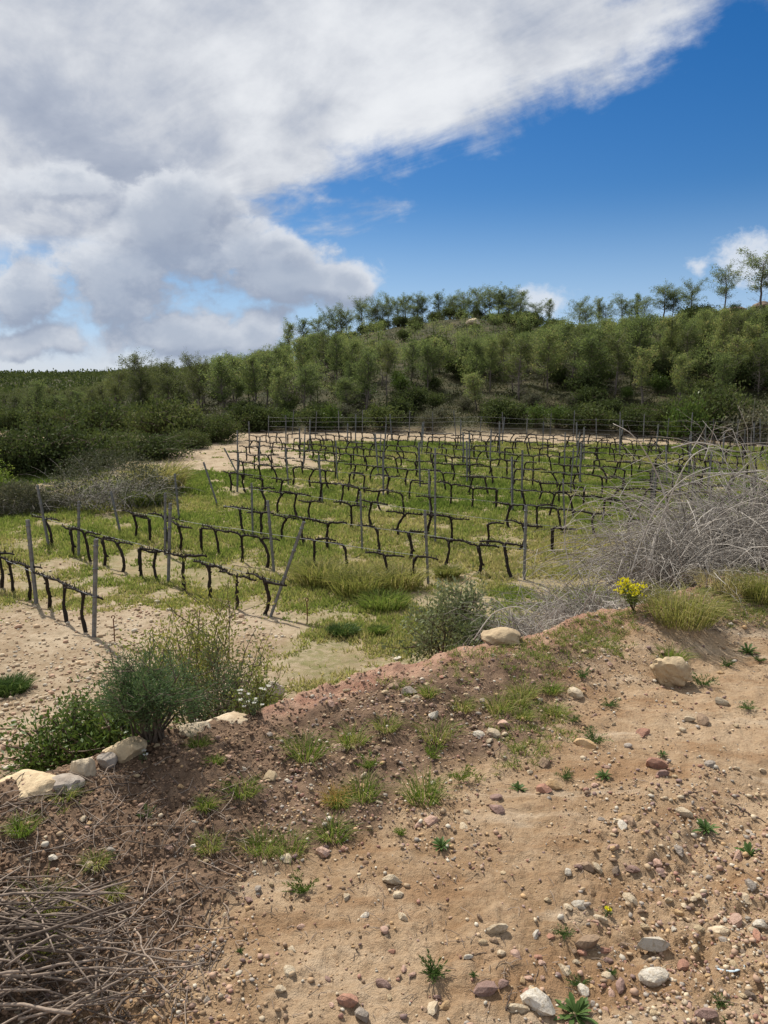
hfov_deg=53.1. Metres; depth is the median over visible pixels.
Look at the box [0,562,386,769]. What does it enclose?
field stones
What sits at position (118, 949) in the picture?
stick
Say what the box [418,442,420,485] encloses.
vine post
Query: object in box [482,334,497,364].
pine tree
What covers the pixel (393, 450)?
grapevine
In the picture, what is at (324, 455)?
grapevine
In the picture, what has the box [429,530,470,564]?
grapevine
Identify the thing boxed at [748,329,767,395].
pine tree
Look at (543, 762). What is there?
stone
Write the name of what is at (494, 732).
stone
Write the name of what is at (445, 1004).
stone
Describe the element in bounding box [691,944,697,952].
stone
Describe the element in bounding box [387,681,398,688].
stone
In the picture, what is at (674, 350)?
shrub
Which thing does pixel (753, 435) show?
vine post
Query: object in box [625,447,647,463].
grapevine
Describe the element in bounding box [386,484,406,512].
grapevine
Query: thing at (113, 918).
stick
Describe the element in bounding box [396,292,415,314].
pine tree
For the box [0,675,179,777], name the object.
shrub
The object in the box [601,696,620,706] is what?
weed
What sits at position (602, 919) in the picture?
stone
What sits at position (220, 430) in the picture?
shrub
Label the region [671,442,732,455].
bramble cane
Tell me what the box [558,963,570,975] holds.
stone
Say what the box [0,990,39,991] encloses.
stick
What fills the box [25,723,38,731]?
stone
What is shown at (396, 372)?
shrub
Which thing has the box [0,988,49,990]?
stick
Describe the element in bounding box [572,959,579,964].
stone
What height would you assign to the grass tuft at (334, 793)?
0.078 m
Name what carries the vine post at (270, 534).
on the vineyard ground at (312, 660)
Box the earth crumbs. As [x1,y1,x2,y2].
[6,589,767,1023]
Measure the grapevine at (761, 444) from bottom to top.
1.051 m
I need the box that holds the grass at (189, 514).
[0,439,767,698]
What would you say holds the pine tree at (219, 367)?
on the hillside
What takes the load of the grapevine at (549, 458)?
on the vineyard ground at (312, 660)
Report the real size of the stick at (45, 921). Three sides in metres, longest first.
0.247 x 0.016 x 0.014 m
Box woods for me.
[0,365,206,404]
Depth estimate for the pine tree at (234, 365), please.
73.67 m
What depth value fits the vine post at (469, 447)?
35.41 m
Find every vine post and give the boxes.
[25,519,38,603]
[36,485,49,545]
[77,501,80,555]
[92,538,98,636]
[110,491,120,529]
[163,493,166,554]
[167,503,171,580]
[174,473,179,515]
[203,462,217,503]
[223,448,236,470]
[236,453,238,491]
[248,421,249,444]
[250,483,253,533]
[259,437,260,462]
[266,500,274,571]
[269,521,304,616]
[285,415,286,443]
[285,448,288,483]
[303,428,305,465]
[309,420,310,451]
[318,455,322,501]
[335,441,337,478]
[359,491,362,548]
[374,434,378,471]
[382,452,383,494]
[384,424,386,453]
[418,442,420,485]
[420,422,422,447]
[421,421,424,453]
[423,510,428,583]
[428,469,430,513]
[434,448,435,541]
[462,432,463,461]
[466,441,467,481]
[468,432,469,464]
[489,429,491,459]
[511,457,513,509]
[521,450,523,497]
[523,505,527,579]
[542,421,543,449]
[562,479,565,532]
[564,432,565,463]
[570,449,573,491]
[576,422,577,448]
[576,432,579,464]
[579,442,582,482]
[583,427,584,459]
[619,428,620,452]
[649,464,653,508]
[649,472,657,519]
[655,424,658,452]
[665,445,667,479]
[688,435,690,471]
[691,461,694,499]
[706,452,712,489]
[722,433,724,463]
[753,423,754,450]
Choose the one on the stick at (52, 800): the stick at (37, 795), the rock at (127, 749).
the stick at (37, 795)
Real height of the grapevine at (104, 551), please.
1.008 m
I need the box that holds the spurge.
[613,577,647,610]
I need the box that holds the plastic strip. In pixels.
[717,966,744,971]
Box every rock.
[0,769,55,802]
[52,773,84,795]
[70,757,95,776]
[97,752,117,768]
[102,736,146,763]
[179,721,210,737]
[207,711,247,724]
[265,681,284,698]
[465,318,480,326]
[481,627,520,645]
[752,301,767,308]
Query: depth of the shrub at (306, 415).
58.69 m
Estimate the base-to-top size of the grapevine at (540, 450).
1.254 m
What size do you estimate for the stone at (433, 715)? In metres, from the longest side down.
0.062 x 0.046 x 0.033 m
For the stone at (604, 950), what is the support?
on the dirt track
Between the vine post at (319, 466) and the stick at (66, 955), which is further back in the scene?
the vine post at (319, 466)
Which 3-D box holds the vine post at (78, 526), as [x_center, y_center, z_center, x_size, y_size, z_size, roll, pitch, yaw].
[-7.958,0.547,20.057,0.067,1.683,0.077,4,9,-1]
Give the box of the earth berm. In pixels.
[0,573,767,1023]
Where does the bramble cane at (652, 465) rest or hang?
attached to the dry bramble at (761, 522)
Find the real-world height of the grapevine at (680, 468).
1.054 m
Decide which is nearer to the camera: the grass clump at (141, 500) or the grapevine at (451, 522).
the grapevine at (451, 522)
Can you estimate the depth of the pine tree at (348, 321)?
124.80 m
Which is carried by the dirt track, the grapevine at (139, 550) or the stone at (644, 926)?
the stone at (644, 926)
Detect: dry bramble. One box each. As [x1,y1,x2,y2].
[429,576,614,646]
[483,535,718,628]
[503,405,767,597]
[518,466,767,615]
[555,402,767,579]
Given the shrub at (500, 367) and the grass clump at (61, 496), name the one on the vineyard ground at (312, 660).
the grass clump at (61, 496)
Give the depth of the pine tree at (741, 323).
66.47 m
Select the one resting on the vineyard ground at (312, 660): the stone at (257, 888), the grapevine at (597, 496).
the grapevine at (597, 496)
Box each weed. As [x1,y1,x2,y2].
[135,802,156,817]
[281,868,319,894]
[355,749,381,768]
[392,824,406,835]
[419,947,450,983]
[421,740,447,758]
[432,836,450,851]
[446,764,477,781]
[469,970,478,976]
[508,781,527,791]
[552,922,576,940]
[553,992,597,1023]
[554,766,573,780]
[564,970,593,986]
[565,714,581,721]
[573,666,593,677]
[575,725,613,743]
[594,769,611,779]
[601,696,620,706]
[606,966,617,975]
[657,750,667,756]
[691,671,719,685]
[692,818,720,834]
[710,991,733,1010]
[720,657,735,667]
[733,841,758,856]
[737,643,760,656]
[737,699,758,709]
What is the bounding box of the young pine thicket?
[232,304,767,400]
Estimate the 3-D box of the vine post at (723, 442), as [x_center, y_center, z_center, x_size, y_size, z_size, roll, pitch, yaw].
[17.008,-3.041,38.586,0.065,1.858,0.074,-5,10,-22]
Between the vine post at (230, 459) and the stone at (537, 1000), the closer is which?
the stone at (537, 1000)
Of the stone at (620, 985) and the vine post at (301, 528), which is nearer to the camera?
the stone at (620, 985)
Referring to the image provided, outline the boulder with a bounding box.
[650,656,691,686]
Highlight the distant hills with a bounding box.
[0,375,207,404]
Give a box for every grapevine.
[0,546,14,587]
[0,556,20,591]
[11,559,42,599]
[32,514,59,545]
[32,570,57,607]
[48,574,79,621]
[61,523,80,554]
[64,583,103,632]
[68,525,101,561]
[88,533,117,565]
[102,537,132,571]
[121,506,146,535]
[129,511,151,540]
[137,533,157,576]
[141,544,170,579]
[148,510,179,540]
[164,547,206,590]
[166,516,192,550]
[193,557,227,596]
[199,524,224,551]
[201,524,228,553]
[219,567,256,608]
[222,470,236,490]
[222,528,256,561]
[223,502,254,532]
[230,468,252,492]
[231,456,252,479]
[239,444,252,460]
[244,533,279,567]
[245,567,286,614]
[246,453,264,468]
[246,508,273,534]
[247,472,263,492]
[249,463,267,480]
[249,485,274,510]
[250,445,267,461]
[258,453,278,470]
[262,464,283,482]
[268,446,279,462]
[268,488,291,512]
[271,474,290,496]
[273,513,298,538]
[277,456,293,471]
[282,487,310,515]
[288,513,320,542]
[292,465,304,484]
[293,443,306,457]
[295,443,315,461]
[295,535,335,564]
[298,497,322,522]
[301,466,324,485]
[305,440,320,457]
[308,479,336,502]
[312,437,328,449]
[312,512,346,547]
[318,445,330,459]
[318,464,335,487]
[320,534,351,567]
[325,432,339,445]
[326,450,343,467]
[327,458,347,477]
[331,445,346,460]
[333,476,355,504]
[333,499,366,529]
[339,439,357,451]
[343,451,357,469]
[344,463,367,479]
[345,442,364,460]
[345,467,366,490]
[346,484,370,506]
[352,515,383,551]
[354,445,371,461]
[354,473,365,492]
[355,453,375,471]
[356,497,387,525]
[364,442,381,455]
[365,487,392,510]
[365,547,404,574]
[368,464,379,479]
[374,466,396,474]
[376,474,401,496]
[384,454,407,473]
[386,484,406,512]
[386,509,421,536]
[389,439,405,451]
[390,449,406,465]
[390,522,429,558]
[395,465,416,485]
[405,459,424,475]
[406,550,443,578]
[407,434,425,447]
[408,472,426,498]
[411,475,430,499]
[412,510,451,538]
[416,493,443,513]
[417,467,440,483]
[424,451,443,467]
[426,439,437,454]
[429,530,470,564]
[431,469,452,488]
[431,507,469,542]
[436,480,460,503]
[442,461,463,480]
[444,441,461,456]
[444,453,460,469]
[447,437,461,448]
[453,445,474,461]
[457,484,487,506]
[460,462,483,480]
[460,474,486,492]
[460,535,498,573]
[464,432,481,444]
[471,449,491,461]
[472,474,496,494]
[473,442,485,456]
[473,458,496,483]
[475,484,497,507]
[476,444,492,460]
[479,536,527,578]
[486,521,503,546]
[489,439,506,453]
[492,447,511,465]
[492,498,524,527]
[497,457,517,474]
[501,472,526,492]
[503,515,542,549]
[504,445,516,458]
[505,438,522,453]
[507,453,528,469]
[509,487,535,510]
[513,465,531,478]
[515,440,536,454]
[519,435,538,447]
[522,502,556,528]
[523,457,539,477]
[525,454,544,469]
[526,476,554,499]
[527,466,546,485]
[530,445,552,463]
[536,489,571,515]
[537,453,562,470]
[538,443,556,456]
[539,506,574,533]
[541,470,565,488]
[547,450,559,462]
[548,476,576,500]
[550,514,575,551]
[553,461,575,479]
[553,491,584,517]
[559,455,582,471]
[562,469,588,491]
[568,462,586,482]
[568,478,585,505]
[572,508,612,534]
[585,451,606,465]
[585,494,620,519]
[586,439,608,455]
[586,469,616,494]
[587,446,606,458]
[587,463,616,483]
[592,458,606,474]
[600,437,621,454]
[603,485,631,505]
[605,446,624,460]
[606,460,631,475]
[607,498,641,519]
[608,474,624,497]
[609,452,634,467]
[613,443,633,456]
[613,467,625,485]
[619,459,646,476]
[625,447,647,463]
[628,454,650,469]
[628,486,665,507]
[637,469,661,487]
[640,478,670,496]
[644,439,666,453]
[644,461,669,479]
[647,443,671,456]
[648,449,671,457]
[655,456,670,468]
[658,468,689,486]
[670,461,690,482]
[671,489,704,509]
[672,457,696,472]
[690,465,715,480]
[691,456,718,475]
[695,453,719,469]
[706,457,732,475]
[709,434,732,451]
[718,465,743,484]
[727,452,748,468]
[734,448,756,465]
[751,440,767,453]
[751,442,767,459]
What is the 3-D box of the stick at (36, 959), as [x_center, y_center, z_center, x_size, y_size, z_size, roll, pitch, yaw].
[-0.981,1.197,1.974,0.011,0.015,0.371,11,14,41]
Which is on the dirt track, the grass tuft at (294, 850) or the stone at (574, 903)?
the stone at (574, 903)
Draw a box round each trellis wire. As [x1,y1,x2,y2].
[33,514,279,581]
[112,509,431,558]
[223,505,533,550]
[228,461,696,507]
[241,488,574,528]
[242,473,671,520]
[246,454,759,499]
[255,446,747,487]
[257,435,725,468]
[257,440,767,479]
[273,431,765,463]
[330,430,767,457]
[411,431,728,450]
[483,431,767,446]
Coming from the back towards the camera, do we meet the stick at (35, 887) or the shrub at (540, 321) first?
the shrub at (540, 321)
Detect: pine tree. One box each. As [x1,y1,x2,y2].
[0,388,10,409]
[3,388,18,405]
[7,391,21,408]
[16,393,33,412]
[20,385,40,409]
[26,377,47,409]
[44,387,57,399]
[45,393,68,407]
[56,386,79,403]
[70,389,86,405]
[73,383,87,402]
[84,386,103,403]
[93,380,107,403]
[101,366,135,409]
[102,374,131,407]
[103,368,122,406]
[107,370,128,402]
[118,347,165,402]
[120,368,144,398]
[122,359,149,401]
[122,373,156,406]
[130,364,153,396]
[144,372,191,403]
[147,355,177,396]
[149,362,160,394]
[153,358,168,394]
[161,365,188,406]
[169,374,189,402]
[179,350,201,399]
[182,356,211,412]
[184,370,205,402]
[189,357,209,408]
[196,356,210,401]
[197,353,244,414]
[201,353,238,372]
[204,352,241,406]
[221,351,248,402]
[230,374,244,405]
[231,353,268,403]
[234,359,261,401]
[238,380,245,399]
[239,352,255,391]
[239,369,254,403]
[256,350,282,408]
[258,342,292,404]
[259,365,288,404]
[265,362,296,406]
[269,345,296,390]
[277,344,293,370]
[280,317,297,344]
[280,364,293,400]
[288,333,313,402]
[288,363,325,407]
[290,315,313,337]
[291,336,317,364]
[301,371,322,403]
[303,331,320,363]
[306,314,329,333]
[310,329,332,359]
[315,303,339,334]
[317,327,329,374]
[318,375,362,409]
[321,331,347,395]
[324,315,346,332]
[328,331,343,379]
[333,300,352,331]
[336,306,358,332]
[341,336,370,380]
[343,360,357,391]
[347,296,369,323]
[348,349,382,410]
[349,344,378,401]
[356,345,379,362]
[359,301,382,322]
[364,292,389,322]
[369,338,376,354]
[373,336,391,385]
[375,302,393,319]
[376,329,398,403]
[380,292,395,318]
[385,294,414,316]
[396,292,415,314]
[398,302,424,317]
[398,337,426,380]
[402,291,432,316]
[410,338,448,389]
[414,293,431,318]
[421,335,446,377]
[427,290,446,311]
[435,335,443,372]
[443,293,460,317]
[445,288,474,308]
[452,298,469,313]
[454,335,473,355]
[456,341,468,357]
[457,337,488,386]
[459,370,485,409]
[462,298,481,311]
[466,284,487,309]
[469,336,499,374]
[475,294,492,315]
[477,281,501,313]
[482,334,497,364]
[483,335,500,391]
[484,285,510,313]
[487,284,527,310]
[491,289,503,312]
[493,352,536,392]
[495,332,510,363]
[496,328,511,380]
[497,326,539,400]
[499,294,517,312]
[501,295,528,322]
[510,331,537,372]
[512,290,532,309]
[514,333,532,383]
[524,300,550,316]
[528,324,578,392]
[534,326,553,384]
[536,324,563,341]
[543,298,555,317]
[545,343,567,368]
[548,325,561,352]
[554,320,579,367]
[561,295,595,323]
[561,329,628,387]
[563,326,585,390]
[564,328,580,375]
[569,322,586,343]
[572,304,596,323]
[572,323,624,379]
[577,322,599,340]
[579,322,595,341]
[592,315,618,342]
[593,295,606,326]
[595,299,616,319]
[598,318,631,369]
[602,324,633,398]
[608,316,640,335]
[610,292,633,321]
[614,314,649,379]
[615,312,667,384]
[623,299,641,317]
[628,345,659,406]
[631,293,644,314]
[633,296,657,316]
[636,314,657,336]
[637,332,655,350]
[645,278,686,315]
[653,310,684,347]
[653,317,680,337]
[654,314,669,336]
[654,340,673,374]
[660,289,689,315]
[667,350,701,400]
[674,321,701,374]
[676,277,709,306]
[676,311,688,348]
[679,319,704,347]
[685,312,707,341]
[695,308,716,344]
[703,350,753,390]
[705,259,748,307]
[710,308,724,322]
[711,305,735,355]
[716,334,754,384]
[719,301,743,355]
[728,247,767,309]
[731,309,747,348]
[734,305,762,322]
[737,321,762,363]
[741,334,765,369]
[746,308,761,323]
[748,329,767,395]
[752,305,767,341]
[758,305,767,338]
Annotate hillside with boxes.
[0,314,767,439]
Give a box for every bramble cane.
[473,606,543,639]
[564,487,578,575]
[614,424,669,511]
[630,467,710,575]
[646,470,764,505]
[647,447,733,573]
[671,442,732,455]
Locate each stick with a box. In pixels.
[0,797,31,808]
[0,814,37,827]
[0,865,23,880]
[0,874,80,932]
[0,876,49,889]
[0,880,15,901]
[0,880,42,883]
[0,890,105,897]
[0,892,111,896]
[0,897,36,961]
[0,898,43,905]
[0,902,47,964]
[0,902,78,914]
[0,902,95,944]
[0,902,123,940]
[0,910,104,922]
[0,911,81,953]
[0,913,103,919]
[0,916,43,926]
[0,916,69,920]
[0,917,84,945]
[0,924,75,950]
[0,927,86,930]
[0,930,53,946]
[0,931,74,941]
[0,932,27,968]
[0,935,33,980]
[0,937,113,994]
[0,939,108,955]
[0,941,52,958]
[0,945,15,986]
[0,956,31,987]
[0,957,106,974]
[0,958,21,962]
[0,971,93,983]
[0,975,62,994]
[0,976,41,997]
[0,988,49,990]
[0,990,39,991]
[0,1002,72,1015]
[1,895,48,912]
[1,900,76,908]
[1,911,79,936]
[1,935,105,974]
[1,947,59,976]
[1,966,147,977]
[2,881,98,936]
[2,929,80,946]
[2,933,111,971]
[2,984,106,1023]
[3,886,129,894]
[4,881,65,905]
[4,882,47,916]
[4,885,56,924]
[4,934,68,942]
[4,989,137,1010]
[5,929,101,966]
[6,842,49,853]
[6,875,59,877]
[7,880,129,916]
[7,897,95,924]
[7,912,60,930]
[8,923,86,962]
[8,963,36,970]
[9,897,74,905]
[9,926,87,957]
[10,980,63,988]
[11,802,69,804]
[11,904,95,916]
[11,910,90,936]
[14,894,104,918]
[15,906,135,928]
[17,941,66,949]
[18,793,58,799]
[18,922,107,926]
[18,995,127,1020]
[19,833,95,858]
[22,890,54,952]
[25,981,131,1023]
[27,882,110,932]
[27,944,130,967]
[29,926,149,951]
[30,881,116,914]
[31,901,138,931]
[33,925,93,987]
[35,931,128,958]
[36,786,63,818]
[36,937,126,943]
[37,922,107,930]
[40,944,117,986]
[40,946,190,962]
[44,918,74,959]
[45,933,168,941]
[47,960,158,1023]
[51,869,141,904]
[51,970,110,1007]
[51,993,162,1000]
[55,922,131,939]
[56,995,137,1009]
[61,782,127,797]
[62,894,113,925]
[62,901,125,923]
[62,912,153,926]
[63,981,114,1001]
[66,853,125,886]
[67,874,126,908]
[67,901,133,934]
[69,990,142,994]
[71,891,116,899]
[71,915,153,956]
[73,791,147,807]
[73,926,163,983]
[75,981,131,991]
[83,820,114,825]
[84,874,175,959]
[87,799,139,809]
[90,962,205,975]
[94,964,114,1023]
[94,970,163,975]
[95,908,150,921]
[95,920,100,996]
[98,883,162,889]
[101,941,136,987]
[106,947,200,962]
[107,825,182,827]
[111,938,162,1015]
[113,961,182,966]
[116,911,170,994]
[117,946,163,953]
[119,972,176,979]
[125,840,174,851]
[126,913,165,928]
[129,897,172,904]
[131,930,188,963]
[133,928,160,974]
[140,807,142,846]
[145,905,186,917]
[156,878,191,894]
[173,955,244,965]
[177,925,238,929]
[191,874,213,889]
[195,952,204,985]
[198,860,243,879]
[210,943,225,971]
[224,816,234,845]
[505,989,512,1011]
[730,803,765,822]
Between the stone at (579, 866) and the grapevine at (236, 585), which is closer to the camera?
the stone at (579, 866)
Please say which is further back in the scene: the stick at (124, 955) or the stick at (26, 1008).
the stick at (124, 955)
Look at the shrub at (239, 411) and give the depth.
59.10 m
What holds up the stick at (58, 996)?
on the stick at (43, 1013)
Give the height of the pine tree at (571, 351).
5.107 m
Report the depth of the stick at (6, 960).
1.96 m
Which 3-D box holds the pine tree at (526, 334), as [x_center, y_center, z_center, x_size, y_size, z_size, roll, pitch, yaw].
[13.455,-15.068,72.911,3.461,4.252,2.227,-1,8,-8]
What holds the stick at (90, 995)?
on the earth berm
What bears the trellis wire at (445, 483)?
on the vineyard ground at (312, 660)
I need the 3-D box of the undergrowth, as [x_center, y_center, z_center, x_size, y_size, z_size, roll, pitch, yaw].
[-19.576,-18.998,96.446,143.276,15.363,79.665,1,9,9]
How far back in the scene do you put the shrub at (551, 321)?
98.61 m
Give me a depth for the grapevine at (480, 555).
18.45 m
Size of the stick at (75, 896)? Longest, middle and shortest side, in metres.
0.366 x 0.017 x 0.015 m
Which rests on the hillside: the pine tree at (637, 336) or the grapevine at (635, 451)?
the pine tree at (637, 336)
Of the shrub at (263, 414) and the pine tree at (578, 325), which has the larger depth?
the pine tree at (578, 325)
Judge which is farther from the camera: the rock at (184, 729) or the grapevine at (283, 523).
the grapevine at (283, 523)
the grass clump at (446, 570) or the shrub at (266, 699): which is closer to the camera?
the shrub at (266, 699)
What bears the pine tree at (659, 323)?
on the hillside
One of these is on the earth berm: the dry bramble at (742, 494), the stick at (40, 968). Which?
the dry bramble at (742, 494)
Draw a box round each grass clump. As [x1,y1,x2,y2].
[0,668,38,697]
[48,489,76,504]
[117,455,208,490]
[119,488,173,507]
[276,553,357,587]
[312,558,411,597]
[323,620,363,637]
[352,585,418,611]
[360,559,439,592]
[366,623,391,635]
[424,562,466,578]
[602,575,758,631]
[679,562,766,595]
[703,560,767,603]
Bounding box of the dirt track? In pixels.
[87,647,767,1023]
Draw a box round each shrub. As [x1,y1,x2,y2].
[0,406,30,434]
[0,412,134,477]
[0,417,11,430]
[0,423,71,476]
[0,450,17,488]
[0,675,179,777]
[4,392,25,408]
[13,393,60,412]
[14,400,73,430]
[39,394,142,438]
[40,396,73,408]
[47,401,80,413]
[50,422,144,468]
[53,623,253,744]
[78,686,140,735]
[90,549,294,728]
[101,398,142,429]
[104,426,153,446]
[111,388,217,438]
[119,396,153,413]
[121,429,205,460]
[127,395,165,418]
[163,614,281,724]
[164,405,212,423]
[167,426,212,448]
[170,387,200,404]
[188,411,250,445]
[202,410,226,420]
[206,385,233,402]
[214,403,297,432]
[218,397,263,430]
[224,659,287,714]
[225,397,265,409]
[244,404,290,430]
[271,401,294,424]
[272,398,298,410]
[277,408,299,428]
[279,391,306,402]
[287,404,333,430]
[298,395,339,411]
[313,353,333,369]
[316,396,342,429]
[321,379,355,392]
[329,351,360,371]
[333,415,345,426]
[336,402,358,419]
[337,390,363,406]
[341,412,371,428]
[354,323,368,334]
[357,385,377,404]
[357,400,416,430]
[365,323,385,332]
[372,317,392,329]
[377,564,503,662]
[378,392,417,418]
[385,312,408,327]
[388,369,405,382]
[388,382,428,410]
[389,373,412,392]
[393,315,411,326]
[393,328,417,340]
[405,318,424,329]
[411,314,424,321]
[413,409,448,430]
[415,386,431,398]
[417,373,445,390]
[418,331,458,345]
[422,338,453,357]
[423,307,442,320]
[423,388,452,408]
[424,404,453,420]
[434,304,460,318]
[436,606,500,652]
[439,347,476,376]
[452,364,474,379]
[452,394,473,408]
[455,309,468,318]
[468,305,487,318]
[480,394,526,425]
[486,360,511,377]
[487,317,506,325]
[493,395,530,420]
[498,309,513,319]
[502,313,518,325]
[504,330,518,338]
[511,308,528,317]
[513,311,543,326]
[513,321,535,335]
[519,389,542,407]
[523,399,549,427]
[532,312,545,326]
[534,318,571,330]
[539,361,578,386]
[540,315,559,323]
[545,403,569,427]
[547,318,569,323]
[556,408,587,429]
[560,370,613,393]
[562,393,583,406]
[564,399,583,415]
[568,382,614,404]
[570,396,627,431]
[572,360,615,382]
[590,395,627,414]
[604,367,619,381]
[609,403,650,432]
[615,362,631,372]
[620,384,635,399]
[621,393,712,437]
[623,402,649,415]
[637,360,665,381]
[644,371,671,393]
[646,353,685,382]
[647,346,678,363]
[653,341,681,358]
[658,388,724,441]
[663,379,767,441]
[671,339,716,364]
[672,304,714,324]
[678,376,721,397]
[678,382,738,405]
[684,300,720,308]
[684,361,704,378]
[690,304,715,317]
[696,350,738,379]
[702,317,745,337]
[709,399,767,442]
[713,304,749,322]
[716,358,764,388]
[726,322,765,346]
[749,366,767,389]
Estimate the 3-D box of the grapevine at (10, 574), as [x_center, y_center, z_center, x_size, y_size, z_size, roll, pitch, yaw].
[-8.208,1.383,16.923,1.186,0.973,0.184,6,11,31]
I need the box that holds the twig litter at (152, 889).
[0,571,766,1023]
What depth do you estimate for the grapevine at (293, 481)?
31.59 m
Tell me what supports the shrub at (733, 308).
on the hillside
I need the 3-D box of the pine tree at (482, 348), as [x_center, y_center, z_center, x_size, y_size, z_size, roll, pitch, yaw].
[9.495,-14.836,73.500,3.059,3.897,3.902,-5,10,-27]
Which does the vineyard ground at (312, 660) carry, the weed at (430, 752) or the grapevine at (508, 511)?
the grapevine at (508, 511)
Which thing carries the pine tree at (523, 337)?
on the hillside
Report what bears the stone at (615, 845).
on the dirt track
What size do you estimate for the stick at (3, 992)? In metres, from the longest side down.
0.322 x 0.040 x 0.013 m
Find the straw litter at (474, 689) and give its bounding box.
[155,649,767,1022]
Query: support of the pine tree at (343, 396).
on the hillside
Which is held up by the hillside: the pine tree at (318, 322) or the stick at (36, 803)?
the pine tree at (318, 322)
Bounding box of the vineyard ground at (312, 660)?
[0,432,767,779]
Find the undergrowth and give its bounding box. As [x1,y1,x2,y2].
[2,306,767,430]
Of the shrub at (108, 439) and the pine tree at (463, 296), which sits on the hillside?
the pine tree at (463, 296)
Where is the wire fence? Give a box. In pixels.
[268,410,767,443]
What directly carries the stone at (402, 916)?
on the dirt track
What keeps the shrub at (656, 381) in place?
on the hillside
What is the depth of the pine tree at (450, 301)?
117.85 m
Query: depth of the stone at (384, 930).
2.26 m
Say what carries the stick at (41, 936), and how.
on the stick at (78, 967)
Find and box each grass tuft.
[0,806,46,838]
[2,911,85,966]
[4,860,95,936]
[44,781,91,802]
[73,847,117,875]
[97,882,131,905]
[180,731,215,749]
[186,789,230,813]
[187,824,228,863]
[200,752,228,765]
[212,769,273,800]
[222,821,297,862]
[262,820,316,864]
[265,724,343,763]
[297,810,361,848]
[313,779,356,809]
[317,789,361,810]
[326,720,379,750]
[326,764,395,806]
[363,711,410,734]
[385,762,465,811]
[405,711,473,745]
[414,683,444,698]
[448,694,480,713]
[470,688,523,714]
[493,686,539,709]
[497,677,549,699]
[506,706,539,723]
[534,700,577,719]
[535,680,568,695]
[649,642,700,661]
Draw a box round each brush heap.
[0,478,64,515]
[22,444,197,514]
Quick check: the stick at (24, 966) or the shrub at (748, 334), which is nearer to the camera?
the stick at (24, 966)
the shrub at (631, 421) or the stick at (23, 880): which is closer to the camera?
the stick at (23, 880)
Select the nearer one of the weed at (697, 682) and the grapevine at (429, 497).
the weed at (697, 682)
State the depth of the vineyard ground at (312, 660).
15.28 m
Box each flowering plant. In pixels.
[138,748,147,760]
[237,685,270,715]
[603,906,612,916]
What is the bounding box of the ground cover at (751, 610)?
[15,577,767,827]
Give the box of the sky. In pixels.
[0,0,767,372]
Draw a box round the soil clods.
[0,616,611,1023]
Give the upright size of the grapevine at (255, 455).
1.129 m
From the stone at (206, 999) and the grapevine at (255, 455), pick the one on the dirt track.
the stone at (206, 999)
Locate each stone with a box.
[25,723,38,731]
[48,854,57,860]
[106,847,115,852]
[141,1006,149,1013]
[164,845,172,849]
[204,995,210,1002]
[245,897,252,902]
[255,885,260,891]
[263,770,277,780]
[274,985,285,993]
[283,853,291,863]
[283,965,294,976]
[288,945,295,952]
[296,924,304,929]
[316,846,329,857]
[327,700,334,706]
[334,743,345,752]
[336,993,358,1007]
[343,893,349,900]
[354,1006,368,1022]
[360,912,369,917]
[374,745,382,750]
[375,978,390,988]
[380,925,388,934]
[382,874,402,884]
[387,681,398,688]
[388,949,395,953]
[393,890,403,897]
[398,912,407,921]
[401,686,417,694]
[401,965,406,972]
[414,822,422,827]
[424,814,438,826]
[427,1001,437,1015]
[428,711,438,718]
[433,995,440,999]
[440,1000,449,1009]
[459,822,467,829]
[463,809,470,814]
[463,954,473,958]
[473,730,484,738]
[473,980,497,996]
[478,939,487,944]
[486,728,500,737]
[486,923,508,933]
[489,805,504,814]
[489,937,497,943]
[490,794,502,800]
[497,719,509,727]
[497,950,505,956]
[498,979,508,988]
[507,1003,529,1013]
[510,949,520,959]
[520,976,525,983]
[520,987,555,1016]
[524,975,532,979]
[533,930,538,938]
[534,954,542,959]
[536,783,552,792]
[538,757,549,767]
[538,960,545,964]
[545,779,562,789]
[547,933,554,938]
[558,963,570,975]
[563,903,572,910]
[565,868,571,875]
[567,686,583,698]
[571,900,585,910]
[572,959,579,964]
[573,738,595,748]
[573,864,582,869]
[574,934,599,950]
[576,861,594,872]
[577,949,586,955]
[577,983,588,996]
[593,862,602,873]
[594,914,607,923]
[600,947,611,953]
[601,971,615,980]
[603,957,613,964]
[607,844,619,849]
[608,986,614,996]
[612,866,619,874]
[616,977,624,993]
[618,812,630,817]
[618,820,626,829]
[619,942,627,947]
[621,815,635,825]
[622,893,637,905]
[624,743,631,747]
[625,865,639,872]
[631,814,640,820]
[635,728,649,736]
[636,937,669,952]
[637,909,644,913]
[638,967,669,986]
[640,923,649,929]
[646,757,668,768]
[649,1009,658,1015]
[650,819,658,824]
[652,858,662,866]
[655,868,665,876]
[656,769,669,776]
[665,897,672,903]
[672,833,678,838]
[673,909,684,916]
[674,845,683,856]
[675,807,692,818]
[677,959,688,971]
[683,716,695,720]
[686,1002,691,1008]
[690,896,697,901]
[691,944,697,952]
[693,924,705,932]
[694,892,701,899]
[694,1007,717,1020]
[697,712,708,725]
[704,760,715,767]
[707,925,729,935]
[715,697,728,705]
[718,936,727,941]
[729,913,741,927]
[729,960,737,966]
[733,849,742,861]
[738,993,747,997]
[740,892,751,903]
[744,990,755,999]
[745,879,755,890]
[751,919,767,928]
[752,928,761,943]
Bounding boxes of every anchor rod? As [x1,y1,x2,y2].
[111,615,114,641]
[305,598,308,620]
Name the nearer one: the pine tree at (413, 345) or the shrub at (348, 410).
the shrub at (348, 410)
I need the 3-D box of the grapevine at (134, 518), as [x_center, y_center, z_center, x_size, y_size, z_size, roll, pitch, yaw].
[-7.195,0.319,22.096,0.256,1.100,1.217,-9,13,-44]
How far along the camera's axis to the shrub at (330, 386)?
71.04 m

